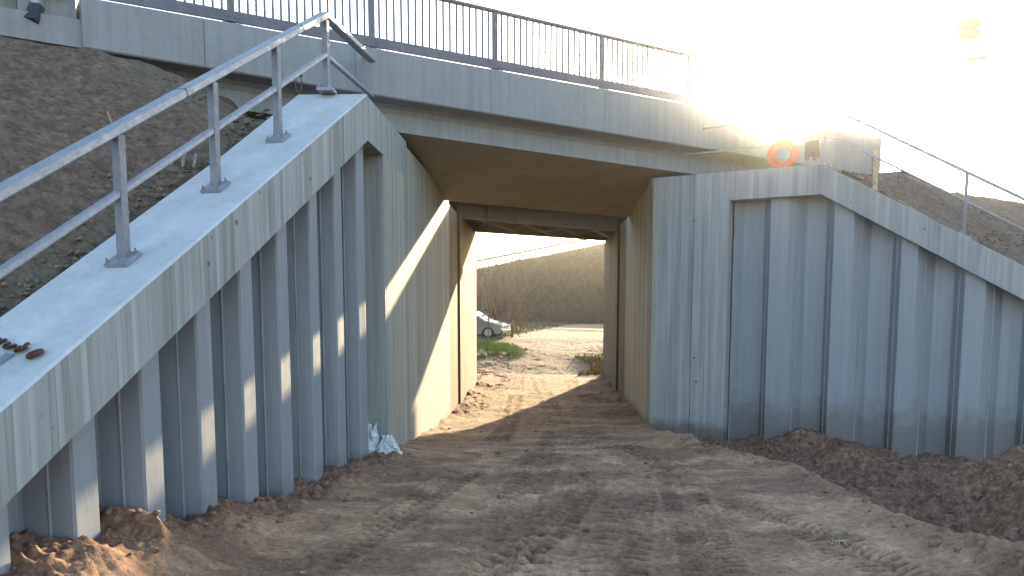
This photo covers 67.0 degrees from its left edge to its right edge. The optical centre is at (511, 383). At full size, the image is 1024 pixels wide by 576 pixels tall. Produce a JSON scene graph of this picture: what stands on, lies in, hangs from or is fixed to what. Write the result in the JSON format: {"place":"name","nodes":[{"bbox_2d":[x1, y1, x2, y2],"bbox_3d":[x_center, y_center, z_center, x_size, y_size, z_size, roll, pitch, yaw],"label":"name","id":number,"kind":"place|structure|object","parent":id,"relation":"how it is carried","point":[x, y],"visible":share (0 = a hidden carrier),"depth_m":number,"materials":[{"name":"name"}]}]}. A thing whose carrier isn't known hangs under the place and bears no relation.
{"place":"outdoors","nodes":[
{"label":"outdoors","id":0,"kind":"place"},
{"bbox_2d":[0,35,295,332],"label":"embankment","id":1,"kind":"structure","parent":0,"point":[30,78],"depth_m":8.24,"materials":[{"name":"soil"}]},
{"bbox_2d":[0,0,75,18],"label":"end wall","id":2,"kind":"structure","parent":1,"relation":"on","point":[64,8],"depth_m":9.91,"materials":[{"name":"concrete"}]},
{"bbox_2d":[23,0,44,23],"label":"downpipe","id":3,"kind":"object","parent":2,"relation":"attached to","point":[35,9],"visible":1,"depth_m":9.69,"materials":[{"name":"metal"}]},
{"bbox_2d":[0,43,251,301],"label":"soil clods","id":4,"kind":"object","parent":1,"relation":"on","point":[109,175],"visible":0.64,"depth_m":7.97,"materials":[{"name":"brown soil"}]},
{"bbox_2d":[0,94,272,309],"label":"bank stones","id":5,"kind":"object","parent":1,"relation":"on","point":[79,252],"visible":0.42,"depth_m":7.64,"materials":[{"name":"stone"}]},
{"bbox_2d":[170,153,197,167],"bbox_3d":[-3.585,-2.446,8.453,0.292,0.150,0.079,-3,6,-24],"label":"scrap wire","id":6,"kind":"object","parent":1,"relation":"on","point":[194,157],"visible":0.71,"depth_m":8.45,"materials":[{"name":"metal"}]},
{"bbox_2d":[207,0,730,57],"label":"overhead wire","id":7,"kind":"object","parent":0,"point":[474,45],"visible":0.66,"depth_m":46.54,"materials":[{"name":"black metal"}]},
{"bbox_2d":[225,0,727,33],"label":"overhead wire","id":8,"kind":"object","parent":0,"point":[473,29],"visible":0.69,"depth_m":50.49,"materials":[{"name":"black metal"}]},
{"bbox_2d":[0,323,1023,575],"bbox_3d":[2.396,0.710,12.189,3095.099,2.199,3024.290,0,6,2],"label":"ground","id":9,"kind":"structure","parent":0,"point":[550,397],"depth_m":8.39,"materials":[{"name":"brown soil"}]},
{"bbox_2d":[0,94,406,574],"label":"wing wall","id":10,"kind":"structure","parent":9,"relation":"on","point":[162,374],"depth_m":7.55,"materials":[{"name":"concrete"}]},
{"bbox_2d":[0,353,13,364],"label":"flat bar","id":11,"kind":"object","parent":10,"relation":"on","point":[4,357],"visible":1,"depth_m":5.34,"materials":[{"name":"metal"}]},
{"bbox_2d":[0,337,43,358],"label":"chain","id":12,"kind":"object","parent":10,"relation":"on","point":[31,354],"visible":1,"depth_m":5.37,"materials":[{"name":"metal"}]},
{"bbox_2d":[0,12,375,278],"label":"handrail","id":13,"kind":"object","parent":10,"relation":"on","point":[125,256],"visible":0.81,"depth_m":7.11,"materials":[{"name":"metal"}]},
{"bbox_2d":[295,74,301,92],"bbox_3d":[-2.599,-3.659,9.420,0.094,0.224,0.044,-1,6,-6],"label":"wire loop","id":14,"kind":"object","parent":13,"relation":"hanging from","point":[300,76],"visible":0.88,"depth_m":9.42,"materials":[{"name":"grey metal"}]},
{"bbox_2d":[368,423,378,453],"bbox_3d":[-2.118,0.809,11.543,0.297,0.531,0.266,0,6,2],"label":"plastic sheet","id":15,"kind":"object","parent":9,"relation":"on","point":[373,437],"visible":0.59,"depth_m":11.55,"materials":[{"name":"white plastic"}]},
{"bbox_2d":[377,434,402,454],"bbox_3d":[-1.845,0.918,11.496,0.427,0.340,0.270,0,6,2],"label":"plastic sheet","id":16,"kind":"object","parent":9,"relation":"on","point":[387,444],"visible":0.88,"depth_m":11.51,"materials":[{"name":"white plastic"}]},
{"bbox_2d":[0,0,881,444],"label":"road bridge","id":17,"kind":"structure","parent":9,"relation":"on","point":[472,134],"depth_m":14.65,"materials":[{"name":"concrete"}]},
{"bbox_2d":[107,0,828,128],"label":"bridge railing","id":18,"kind":"object","parent":17,"relation":"on","point":[230,14],"visible":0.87,"depth_m":14.03,"materials":[{"name":"grey metal"}]},
{"bbox_2d":[476,263,489,313],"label":"bare shrub","id":19,"kind":"object","parent":9,"relation":"on","point":[479,296],"visible":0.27,"depth_m":44.48,"materials":[{"name":"brown plant"}]},
{"bbox_2d":[478,262,495,356],"bbox_3d":[-1.173,-3.397,34.916,0.990,4.546,0.895,0,6,2],"label":"sapling","id":20,"kind":"object","parent":9,"relation":"on","point":[488,313],"visible":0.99,"depth_m":34.94,"materials":[{"name":"brown plant"}]},
{"bbox_2d":[476,311,510,337],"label":"parked car","id":21,"kind":"object","parent":9,"relation":"on","point":[499,328],"visible":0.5,"depth_m":40.48,"materials":[{"name":"silver metal"}]},
{"bbox_2d":[476,252,529,321],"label":"bare shrub","id":22,"kind":"object","parent":9,"relation":"on","point":[494,296],"visible":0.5,"depth_m":47.75,"materials":[{"name":"brown plant"}]},
{"bbox_2d":[477,341,531,359],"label":"grass","id":23,"kind":"structure","parent":9,"relation":"on","point":[494,346],"depth_m":36.57,"materials":[{"name":"green plant"}]},
{"bbox_2d":[478,254,538,323],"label":"bare shrub","id":24,"kind":"object","parent":9,"relation":"on","point":[513,310],"visible":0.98,"depth_m":44.30,"materials":[{"name":"brown plant"}]},
{"bbox_2d":[499,279,538,330],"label":"bare shrub","id":25,"kind":"object","parent":9,"relation":"on","point":[521,314],"visible":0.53,"depth_m":46.56,"materials":[{"name":"brown plant"}]},
{"bbox_2d":[449,201,626,412],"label":"girder bridge","id":26,"kind":"structure","parent":9,"relation":"on","point":[467,220],"depth_m":24.43,"materials":[{"name":"concrete"}]},
{"bbox_2d":[99,428,1023,575],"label":"soil clods","id":27,"kind":"object","parent":9,"relation":"on","point":[979,539],"visible":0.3,"depth_m":9.30,"materials":[{"name":"brown soil"}]},
{"bbox_2d":[574,353,602,375],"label":"grass","id":28,"kind":"structure","parent":9,"relation":"on","point":[598,369],"depth_m":33.36,"materials":[{"name":"green plant"}]},
{"bbox_2d":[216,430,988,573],"bbox_3d":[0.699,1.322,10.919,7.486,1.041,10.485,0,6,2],"label":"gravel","id":29,"kind":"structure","parent":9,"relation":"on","point":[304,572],"depth_m":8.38,"materials":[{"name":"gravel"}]},
{"bbox_2d":[645,164,1023,460],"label":"wing wall","id":30,"kind":"structure","parent":9,"relation":"on","point":[824,299],"depth_m":15.73,"materials":[{"name":"concrete"}]},
{"bbox_2d":[767,140,798,167],"bbox_3d":[5.583,-4.712,15.932,0.619,0.612,0.279,2,6,21],"label":"hose coil","id":31,"kind":"object","parent":30,"relation":"on","point":[791,147],"visible":0.98,"depth_m":15.87,"materials":[{"name":"orange plastic"}]},
{"bbox_2d":[685,111,1023,238],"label":"handrail","id":32,"kind":"object","parent":30,"relation":"on","point":[917,148],"visible":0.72,"depth_m":15.06,"materials":[{"name":"metal"}]},
{"bbox_2d":[804,140,819,160],"bbox_3d":[6.084,-4.720,15.661,0.281,0.396,0.146,3,7,29],"label":"black cloth","id":33,"kind":"object","parent":32,"relation":"hanging from","point":[812,149],"visible":1,"depth_m":15.62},
{"bbox_2d":[898,171,906,185],"bbox_3d":[7.522,-3.959,14.904,0.149,0.284,0.065,1,6,9],"label":"wire loop","id":34,"kind":"object","parent":32,"relation":"hanging from","point":[898,178],"visible":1,"depth_m":14.88,"materials":[{"name":"grey metal"}]},
{"bbox_2d":[828,538,851,546],"bbox_3d":[3.034,1.461,7.110,0.234,0.048,0.192,0,6,2],"label":"root clump","id":35,"kind":"object","parent":9,"relation":"on","point":[838,541],"visible":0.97,"depth_m":7.13,"materials":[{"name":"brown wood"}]},
{"bbox_2d":[951,18,986,192],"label":"lattice mast","id":36,"kind":"object","parent":9,"relation":"on","point":[968,29],"visible":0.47,"depth_m":49.05,"materials":[{"name":"metal"}]},
{"bbox_2d":[478,320,575,339],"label":"grass","id":37,"kind":"structure","parent":0,"point":[542,324],"depth_m":52.34,"materials":[{"name":"green plant"}]},
{"bbox_2d":[477,244,603,320],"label":"hillside","id":38,"kind":"structure","parent":0,"point":[591,290],"depth_m":73.02,"materials":[{"name":"soil"}]},
{"bbox_2d":[476,239,596,265],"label":"guard rail","id":39,"kind":"object","parent":38,"relation":"on","point":[539,248],"visible":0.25,"depth_m":90.60,"materials":[{"name":"metal"}]},
{"bbox_2d":[476,242,603,323],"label":"scrub","id":40,"kind":"object","parent":38,"relation":"on","point":[530,263],"visible":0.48,"depth_m":76.18,"materials":[{"name":"brown plant"}]},
{"bbox_2d":[75,0,1023,267],"label":"sky","id":41,"kind":"structure","parent":0,"point":[892,66],"materials":[{"name":"white"}]},
{"bbox_2d":[845,171,1023,265],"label":"embankment","id":42,"kind":"structure","parent":0,"point":[932,202],"depth_m":17.38,"materials":[{"name":"soil"}]},
{"bbox_2d":[871,149,878,190],"bbox_3d":[7.755,-4.538,16.522,0.110,0.920,0.090,0,6,2],"label":"wooden post","id":43,"kind":"object","parent":42,"relation":"on","point":[874,177],"visible":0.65,"depth_m":16.48,"materials":[{"name":"brown wood"}]},
{"bbox_2d":[898,200,928,217],"bbox_3d":[8.532,-3.380,15.807,0.201,0.911,1.357,-5,8,-40],"label":"wooden stick","id":44,"kind":"object","parent":42,"relation":"on","point":[911,207],"depth_m":16.11,"materials":[{"name":"brown wood"}]},
{"bbox_2d":[838,170,1023,260],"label":"soil clods","id":45,"kind":"object","parent":42,"relation":"on","point":[986,236],"visible":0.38,"depth_m":17.07,"materials":[{"name":"brown soil"}]}
]}

